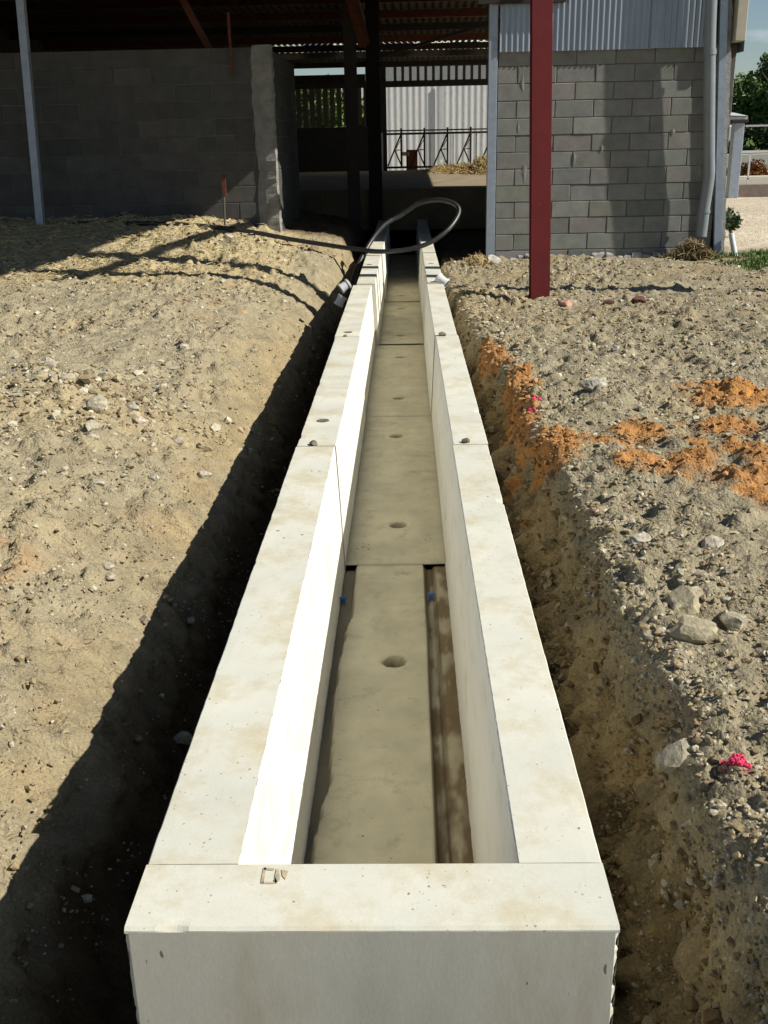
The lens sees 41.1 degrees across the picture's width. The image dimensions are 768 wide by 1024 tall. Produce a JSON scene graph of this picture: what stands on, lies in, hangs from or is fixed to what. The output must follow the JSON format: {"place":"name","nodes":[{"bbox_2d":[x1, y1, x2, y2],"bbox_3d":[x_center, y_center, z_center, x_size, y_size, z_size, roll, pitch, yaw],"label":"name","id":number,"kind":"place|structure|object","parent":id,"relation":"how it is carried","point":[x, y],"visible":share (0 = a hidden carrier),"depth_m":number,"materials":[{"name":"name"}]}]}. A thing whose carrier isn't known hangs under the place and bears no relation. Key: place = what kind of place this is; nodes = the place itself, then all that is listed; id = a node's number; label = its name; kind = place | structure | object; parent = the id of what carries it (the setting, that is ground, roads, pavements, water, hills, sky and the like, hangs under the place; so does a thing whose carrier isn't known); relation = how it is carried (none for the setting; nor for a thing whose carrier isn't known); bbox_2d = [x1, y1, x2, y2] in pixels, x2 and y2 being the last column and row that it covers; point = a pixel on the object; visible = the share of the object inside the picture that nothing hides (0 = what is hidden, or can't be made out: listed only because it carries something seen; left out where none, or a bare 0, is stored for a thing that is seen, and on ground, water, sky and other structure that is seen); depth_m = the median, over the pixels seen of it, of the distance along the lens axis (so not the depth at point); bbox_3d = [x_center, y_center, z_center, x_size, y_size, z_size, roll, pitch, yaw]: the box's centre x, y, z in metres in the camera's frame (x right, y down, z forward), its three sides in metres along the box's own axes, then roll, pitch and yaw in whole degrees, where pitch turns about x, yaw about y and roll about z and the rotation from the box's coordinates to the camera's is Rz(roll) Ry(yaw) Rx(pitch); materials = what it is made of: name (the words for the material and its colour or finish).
{"place":"outdoors","nodes":[
{"label":"outdoors","id":0,"kind":"place"},
{"bbox_2d":[343,98,365,126],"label":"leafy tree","id":1,"kind":"object","parent":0,"point":[362,125],"visible":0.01,"depth_m":56.26,"materials":[{"name":"green plant"}]},
{"bbox_2d":[0,137,767,1023],"bbox_3d":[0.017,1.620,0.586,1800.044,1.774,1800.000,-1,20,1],"label":"ground","id":2,"kind":"structure","parent":0,"point":[108,811],"depth_m":4.60,"materials":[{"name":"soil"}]},
{"bbox_2d":[41,357,55,366],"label":"rock","id":3,"kind":"object","parent":2,"relation":"on","point":[49,361],"visible":0.57,"depth_m":7.08,"materials":[{"name":"stone"}]},
{"bbox_2d":[58,373,75,380],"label":"rock","id":4,"kind":"object","parent":2,"relation":"on","point":[65,376],"visible":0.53,"depth_m":6.71,"materials":[{"name":"stone"}]},
{"bbox_2d":[88,433,99,439],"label":"rock","id":5,"kind":"object","parent":2,"relation":"on","point":[94,436],"visible":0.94,"depth_m":5.57,"materials":[{"name":"stone"}]},
{"bbox_2d":[86,394,106,413],"bbox_3d":[-1.730,-0.642,6.169,0.128,0.128,0.088,-8,21,-18],"label":"rock","id":6,"kind":"object","parent":2,"relation":"on","point":[97,403],"visible":0.91,"depth_m":6.13,"materials":[{"name":"stone"}]},
{"bbox_2d":[91,479,104,486],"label":"rock","id":7,"kind":"object","parent":2,"relation":"on","point":[100,482],"visible":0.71,"depth_m":5.06,"materials":[{"name":"stone"}]},
{"bbox_2d":[101,562,114,569],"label":"rock","id":8,"kind":"object","parent":2,"relation":"on","point":[108,565],"visible":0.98,"depth_m":4.35,"materials":[{"name":"stone"}]},
{"bbox_2d":[104,573,116,579],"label":"rock","id":9,"kind":"object","parent":2,"relation":"on","point":[110,576],"visible":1,"depth_m":4.30,"materials":[{"name":"stone"}]},
{"bbox_2d":[127,403,139,410],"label":"rock","id":10,"kind":"object","parent":2,"relation":"on","point":[133,406],"visible":0.58,"depth_m":6.42,"materials":[{"name":"stone"}]},
{"bbox_2d":[0,212,271,278],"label":"straw","id":11,"kind":"object","parent":2,"relation":"on","point":[85,256],"visible":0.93,"depth_m":13.08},
{"bbox_2d":[134,416,148,425],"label":"rock","id":12,"kind":"object","parent":2,"relation":"on","point":[141,420],"visible":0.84,"depth_m":6.11,"materials":[{"name":"stone"}]},
{"bbox_2d":[139,615,150,623],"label":"rock","id":13,"kind":"object","parent":2,"relation":"on","point":[143,619],"visible":1,"depth_m":4.21,"materials":[{"name":"stone"}]},
{"bbox_2d":[148,473,158,480],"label":"rock","id":14,"kind":"object","parent":2,"relation":"on","point":[154,476],"visible":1,"depth_m":5.42,"materials":[{"name":"stone"}]},
{"bbox_2d":[168,366,178,369],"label":"rock","id":15,"kind":"object","parent":2,"relation":"on","point":[173,368],"visible":0.84,"depth_m":7.49,"materials":[{"name":"stone"}]},
{"bbox_2d":[172,435,183,444],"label":"rock","id":16,"kind":"object","parent":2,"relation":"on","point":[178,439],"visible":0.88,"depth_m":6.08,"materials":[{"name":"stone"}]},
{"bbox_2d":[173,731,192,744],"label":"rock","id":17,"kind":"object","parent":2,"relation":"on","point":[184,737],"visible":0.98,"depth_m":3.95,"materials":[{"name":"stone"}]},
{"bbox_2d":[180,344,188,347],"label":"rock","id":18,"kind":"object","parent":2,"relation":"on","point":[184,345],"visible":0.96,"depth_m":8.12,"materials":[{"name":"stone"}]},
{"bbox_2d":[187,616,194,624],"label":"rock","id":19,"kind":"object","parent":2,"relation":"on","point":[190,620],"visible":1,"depth_m":4.60,"materials":[{"name":"stone"}]},
{"bbox_2d":[198,470,211,478],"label":"rock","id":20,"kind":"object","parent":2,"relation":"on","point":[203,474],"visible":0.94,"depth_m":5.86,"materials":[{"name":"stone"}]},
{"bbox_2d":[221,174,226,225],"bbox_3d":[-2.179,-4.210,14.001,0.069,0.781,0.039,-1,20,1],"label":"stake","id":21,"kind":"object","parent":2,"relation":"on","point":[223,178],"visible":0.89,"depth_m":13.93,"materials":[{"name":"brown wood"}]},
{"bbox_2d":[223,233,233,238],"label":"rock","id":22,"kind":"object","parent":2,"relation":"on","point":[226,235],"visible":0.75,"depth_m":13.55,"materials":[{"name":"stone"}]},
{"bbox_2d":[72,197,460,311],"bbox_3d":[-1.748,-3.094,13.107,5.380,1.627,2.029,1,20,7],"label":"hose","id":23,"kind":"object","parent":2,"relation":"on","point":[366,249],"visible":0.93,"depth_m":13.48,"materials":[{"name":"black plastic"}]},
{"bbox_2d":[295,74,363,127],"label":"leafy tree","id":24,"kind":"object","parent":2,"relation":"on","point":[322,126],"visible":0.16,"depth_m":52.84,"materials":[{"name":"green plant"}]},
{"bbox_2d":[124,444,619,1023],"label":"concrete channel section","id":25,"kind":"object","parent":2,"relation":"on","point":[376,812],"visible":1,"depth_m":2.52,"materials":[{"name":"beige concrete"}]},
{"bbox_2d":[340,596,346,602],"bbox_3d":[-0.194,0.416,4.856,0.040,0.028,0.024,-1,20,1],"label":"spacer clip","id":26,"kind":"object","parent":25,"relation":"on","point":[343,599],"visible":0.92,"depth_m":4.85,"materials":[{"name":"blue plastic"}]},
{"bbox_2d":[427,593,434,599],"bbox_3d":[0.224,0.401,4.874,0.040,0.028,0.024,-1,20,1],"label":"spacer clip","id":27,"kind":"object","parent":25,"relation":"on","point":[431,596],"visible":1,"depth_m":4.87,"materials":[{"name":"blue plastic"}]},
{"bbox_2d":[0,0,748,259],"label":"barn","id":28,"kind":"structure","parent":2,"relation":"on","point":[143,108],"depth_m":14.32,"materials":[{"name":"concrete"}]},
{"bbox_2d":[299,170,485,230],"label":"barn floor","id":29,"kind":"structure","parent":2,"relation":"on","point":[326,193],"depth_m":19.54,"materials":[{"name":"concrete"}]},
{"bbox_2d":[381,127,486,170],"bbox_3d":[2.074,-11.040,31.064,4.305,1.250,0.070,-1,20,1],"label":"feed barrier","id":30,"kind":"object","parent":29,"relation":"on","point":[419,145],"visible":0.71,"depth_m":31.02,"materials":[{"name":"metal"}]},
{"bbox_2d":[412,154,486,174],"bbox_3d":[2.633,-9.699,28.548,3.696,0.608,6.341,-1,20,1],"label":"hay","id":31,"kind":"object","parent":29,"relation":"on","point":[478,166],"visible":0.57,"depth_m":27.54,"materials":[{"name":"plant"}]},
{"bbox_2d":[297,335,487,570],"bbox_3d":[0.078,-0.368,6.599,0.941,1.004,2.998,-1,20,1],"label":"concrete channel section","id":32,"kind":"object","parent":2,"relation":"on","point":[393,474],"visible":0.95,"depth_m":6.11,"materials":[{"name":"beige concrete"}]},
{"bbox_2d":[309,440,317,445],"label":"pebble","id":33,"kind":"object","parent":32,"relation":"on","point":[313,442],"visible":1,"depth_m":5.03,"materials":[{"name":"stone"}]},
{"bbox_2d":[461,438,469,442],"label":"pebble","id":34,"kind":"object","parent":32,"relation":"on","point":[465,440],"visible":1,"depth_m":5.03,"materials":[{"name":"stone"}]},
{"bbox_2d":[334,284,456,416],"bbox_3d":[0.128,-1.390,9.419,0.941,1.003,2.998,-1,20,1],"label":"concrete channel section","id":35,"kind":"object","parent":2,"relation":"on","point":[398,380],"visible":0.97,"depth_m":9.07,"materials":[{"name":"beige concrete"}]},
{"bbox_2d":[334,294,346,307],"bbox_3d":[-0.453,-2.197,10.644,0.104,0.105,0.106,25,14,-17],"label":"plastic collar","id":36,"kind":"object","parent":35,"relation":"attached to","point":[340,300],"visible":1,"depth_m":10.61,"materials":[{"name":"white plastic"}]},
{"bbox_2d":[356,253,440,344],"bbox_3d":[0.206,-2.422,12.235,0.911,1.004,2.998,-1,20,1],"label":"concrete channel section","id":37,"kind":"object","parent":2,"relation":"on","point":[399,323],"visible":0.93,"depth_m":11.87,"materials":[{"name":"beige concrete"}]},
{"bbox_2d":[338,279,351,293],"bbox_3d":[-0.411,-2.371,10.748,0.110,0.110,0.111,-36,26,-5],"label":"plastic collar","id":38,"kind":"object","parent":37,"relation":"attached to","point":[344,286],"visible":1,"depth_m":10.71,"materials":[{"name":"white plastic"}]},
{"bbox_2d":[434,273,449,288],"bbox_3d":[0.607,-2.411,10.687,0.121,0.120,0.122,41,32,9],"label":"plastic collar","id":39,"kind":"object","parent":37,"relation":"attached to","point":[440,278],"visible":0.82,"depth_m":10.64,"materials":[{"name":"white plastic"}]},
{"bbox_2d":[368,233,435,301],"bbox_3d":[0.268,-3.451,15.052,0.896,1.003,2.998,-1,20,1],"label":"concrete channel section","id":40,"kind":"object","parent":2,"relation":"on","point":[401,287],"visible":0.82,"depth_m":14.80,"materials":[{"name":"beige concrete"}]},
{"bbox_2d":[375,219,429,273],"bbox_3d":[0.325,-4.472,17.873,0.896,1.002,2.998,-1,20,1],"label":"concrete channel section","id":41,"kind":"object","parent":2,"relation":"on","point":[402,264],"visible":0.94,"depth_m":17.67,"materials":[{"name":"grey concrete"}]},
{"bbox_2d":[402,150,417,169],"bbox_3d":[0.836,-11.494,33.743,0.540,0.830,0.500,-1,20,1],"label":"crate","id":42,"kind":"object","parent":2,"relation":"on","point":[409,154],"visible":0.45,"depth_m":33.55,"materials":[{"name":"wood"}]},
{"bbox_2d":[383,40,487,170],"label":"shed","id":43,"kind":"structure","parent":2,"relation":"on","point":[437,107],"depth_m":46.59,"materials":[{"name":"white metal"}]},
{"bbox_2d":[450,250,502,265],"bbox_3d":[1.272,-3.498,14.197,0.768,0.236,0.707,-1,20,1],"label":"hay clump","id":44,"kind":"object","parent":2,"relation":"on","point":[476,259],"visible":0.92,"depth_m":14.16,"materials":[{"name":"plant"}]},
{"bbox_2d":[486,255,500,264],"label":"rock","id":45,"kind":"object","parent":2,"relation":"on","point":[496,259],"visible":0.87,"depth_m":14.17,"materials":[{"name":"stone"}]},
{"bbox_2d":[528,395,540,411],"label":"painted clod","id":46,"kind":"object","parent":2,"relation":"on","point":[532,398],"visible":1,"depth_m":5.98,"materials":[{"name":"pink paint"}]},
{"bbox_2d":[529,0,552,299],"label":"red steel post","id":47,"kind":"object","parent":2,"relation":"on","point":[541,47],"visible":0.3,"depth_m":10.40,"materials":[{"name":"metal"}]},
{"bbox_2d":[558,299,571,306],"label":"rock","id":48,"kind":"object","parent":2,"relation":"on","point":[566,302],"visible":0.79,"depth_m":10.22,"materials":[{"name":"stone"}]},
{"bbox_2d":[578,376,607,390],"bbox_3d":[1.251,-0.765,6.139,0.155,0.087,0.110,12,24,32],"label":"rock","id":49,"kind":"object","parent":2,"relation":"on","point":[590,383],"visible":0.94,"depth_m":6.11,"materials":[{"name":"stone"}]},
{"bbox_2d":[602,299,614,304],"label":"rock","id":50,"kind":"object","parent":2,"relation":"on","point":[608,301],"visible":0.74,"depth_m":10.38,"materials":[{"name":"stone"}]},
{"bbox_2d":[612,345,619,350],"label":"rock","id":51,"kind":"object","parent":2,"relation":"on","point":[615,347],"visible":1,"depth_m":7.51,"materials":[{"name":"stone"}]},
{"bbox_2d":[631,296,646,303],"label":"rock","id":52,"kind":"object","parent":2,"relation":"on","point":[638,299],"visible":0.83,"depth_m":10.30,"materials":[{"name":"stone"}]},
{"bbox_2d":[627,532,651,544],"bbox_3d":[0.989,0.116,3.977,0.085,0.064,0.067,-9,21,-20],"label":"rock","id":53,"kind":"object","parent":2,"relation":"on","point":[641,536],"visible":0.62,"depth_m":3.96,"materials":[{"name":"stone"}]},
{"bbox_2d":[655,738,691,773],"bbox_3d":[0.768,0.637,2.655,0.129,0.091,0.093,-1,20,1],"label":"rock","id":54,"kind":"object","parent":2,"relation":"on","point":[670,758],"visible":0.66,"depth_m":2.63,"materials":[{"name":"stone"}]},
{"bbox_2d":[666,585,703,616],"bbox_3d":[1.012,0.302,3.422,0.141,0.094,0.167,-1,20,1],"label":"rock","id":55,"kind":"object","parent":2,"relation":"on","point":[684,599],"visible":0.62,"depth_m":3.38,"materials":[{"name":"stone"}]},
{"bbox_2d":[657,237,725,260],"bbox_3d":[4.340,-3.672,14.365,1.008,0.361,0.697,-1,20,1],"label":"hay clump","id":56,"kind":"object","parent":2,"relation":"on","point":[686,250],"visible":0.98,"depth_m":14.30,"materials":[{"name":"plant"}]},
{"bbox_2d":[668,613,717,643],"bbox_3d":[0.972,0.378,3.236,0.155,0.078,0.149,-1,20,1],"label":"rock","id":57,"kind":"object","parent":2,"relation":"on","point":[688,628],"visible":0.98,"depth_m":3.19,"materials":[{"name":"stone"}]},
{"bbox_2d":[693,570,708,576],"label":"rock","id":58,"kind":"object","parent":2,"relation":"on","point":[701,573],"visible":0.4,"depth_m":3.55,"materials":[{"name":"stone"}]},
{"bbox_2d":[701,535,723,548],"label":"rock","id":59,"kind":"object","parent":2,"relation":"on","point":[713,541],"visible":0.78,"depth_m":3.86,"materials":[{"name":"stone"}]},
{"bbox_2d":[720,595,731,602],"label":"rock","id":60,"kind":"object","parent":2,"relation":"on","point":[727,598],"visible":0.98,"depth_m":3.42,"materials":[{"name":"stone"}]},
{"bbox_2d":[718,611,746,632],"bbox_3d":[1.129,0.356,3.324,0.090,0.065,0.068,6,21,19],"label":"rock","id":61,"kind":"object","parent":2,"relation":"on","point":[731,620],"visible":0.85,"depth_m":3.30,"materials":[{"name":"stone"}]},
{"bbox_2d":[728,233,737,255],"bbox_3d":[4.962,-3.710,14.523,0.080,0.470,0.262,-7,21,-16],"label":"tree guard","id":62,"kind":"object","parent":2,"relation":"on","point":[732,242],"visible":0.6,"depth_m":14.49,"materials":[{"name":"white plastic"}]},
{"bbox_2d":[725,206,743,232],"bbox_3d":[5.708,-4.808,16.876,0.395,0.472,0.387,-1,20,1],"label":"shrub","id":63,"kind":"object","parent":2,"relation":"on","point":[733,221],"visible":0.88,"depth_m":16.79,"materials":[{"name":"green plant"}]},
{"bbox_2d":[719,753,751,779],"bbox_3d":[0.867,0.625,2.527,0.076,0.065,0.111,4,21,15],"label":"painted clod","id":64,"kind":"object","parent":2,"relation":"on","point":[734,759],"visible":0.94,"depth_m":2.51,"materials":[{"name":"pink paint"}]},
{"bbox_2d":[726,119,748,197],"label":"gate pillar","id":65,"kind":"structure","parent":2,"relation":"on","point":[735,156],"depth_m":26.05,"materials":[{"name":"concrete"}]},
{"bbox_2d":[727,123,767,153],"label":"hedge","id":66,"kind":"object","parent":2,"relation":"on","point":[757,134],"visible":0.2,"depth_m":52.26,"materials":[{"name":"green plant"}]},
{"bbox_2d":[728,112,767,141],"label":"open shelter","id":67,"kind":"object","parent":2,"relation":"on","point":[738,116],"visible":0.13,"depth_m":36.28,"materials":[{"name":"white metal"}]},
{"bbox_2d":[730,51,767,130],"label":"leafy tree","id":68,"kind":"object","parent":2,"relation":"on","point":[750,90],"visible":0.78,"depth_m":55.41,"materials":[{"name":"green plant"}]},
{"bbox_2d":[738,150,767,196],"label":"railing","id":69,"kind":"object","parent":2,"relation":"on","point":[752,190],"visible":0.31,"depth_m":26.55,"materials":[{"name":"white metal"}]},
{"bbox_2d":[740,159,767,175],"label":"shrub","id":70,"kind":"object","parent":2,"relation":"on","point":[757,169],"visible":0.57,"depth_m":32.89,"materials":[{"name":"brown plant"}]},
{"bbox_2d":[276,0,767,130],"label":"sky","id":71,"kind":"structure","parent":0,"point":[756,40],"materials":[{"name":"white"}]},
{"bbox_2d":[708,247,767,274],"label":"grass","id":72,"kind":"structure","parent":0,"point":[759,252],"depth_m":13.79,"materials":[{"name":"green plant"}]},
{"bbox_2d":[725,175,767,190],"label":"wall","id":73,"kind":"structure","parent":0,"point":[758,181],"depth_m":29.80,"materials":[{"name":"concrete"}]},
{"bbox_2d":[726,153,767,167],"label":"wall","id":74,"kind":"structure","parent":0,"point":[745,157],"depth_m":49.22,"materials":[{"name":"concrete"}]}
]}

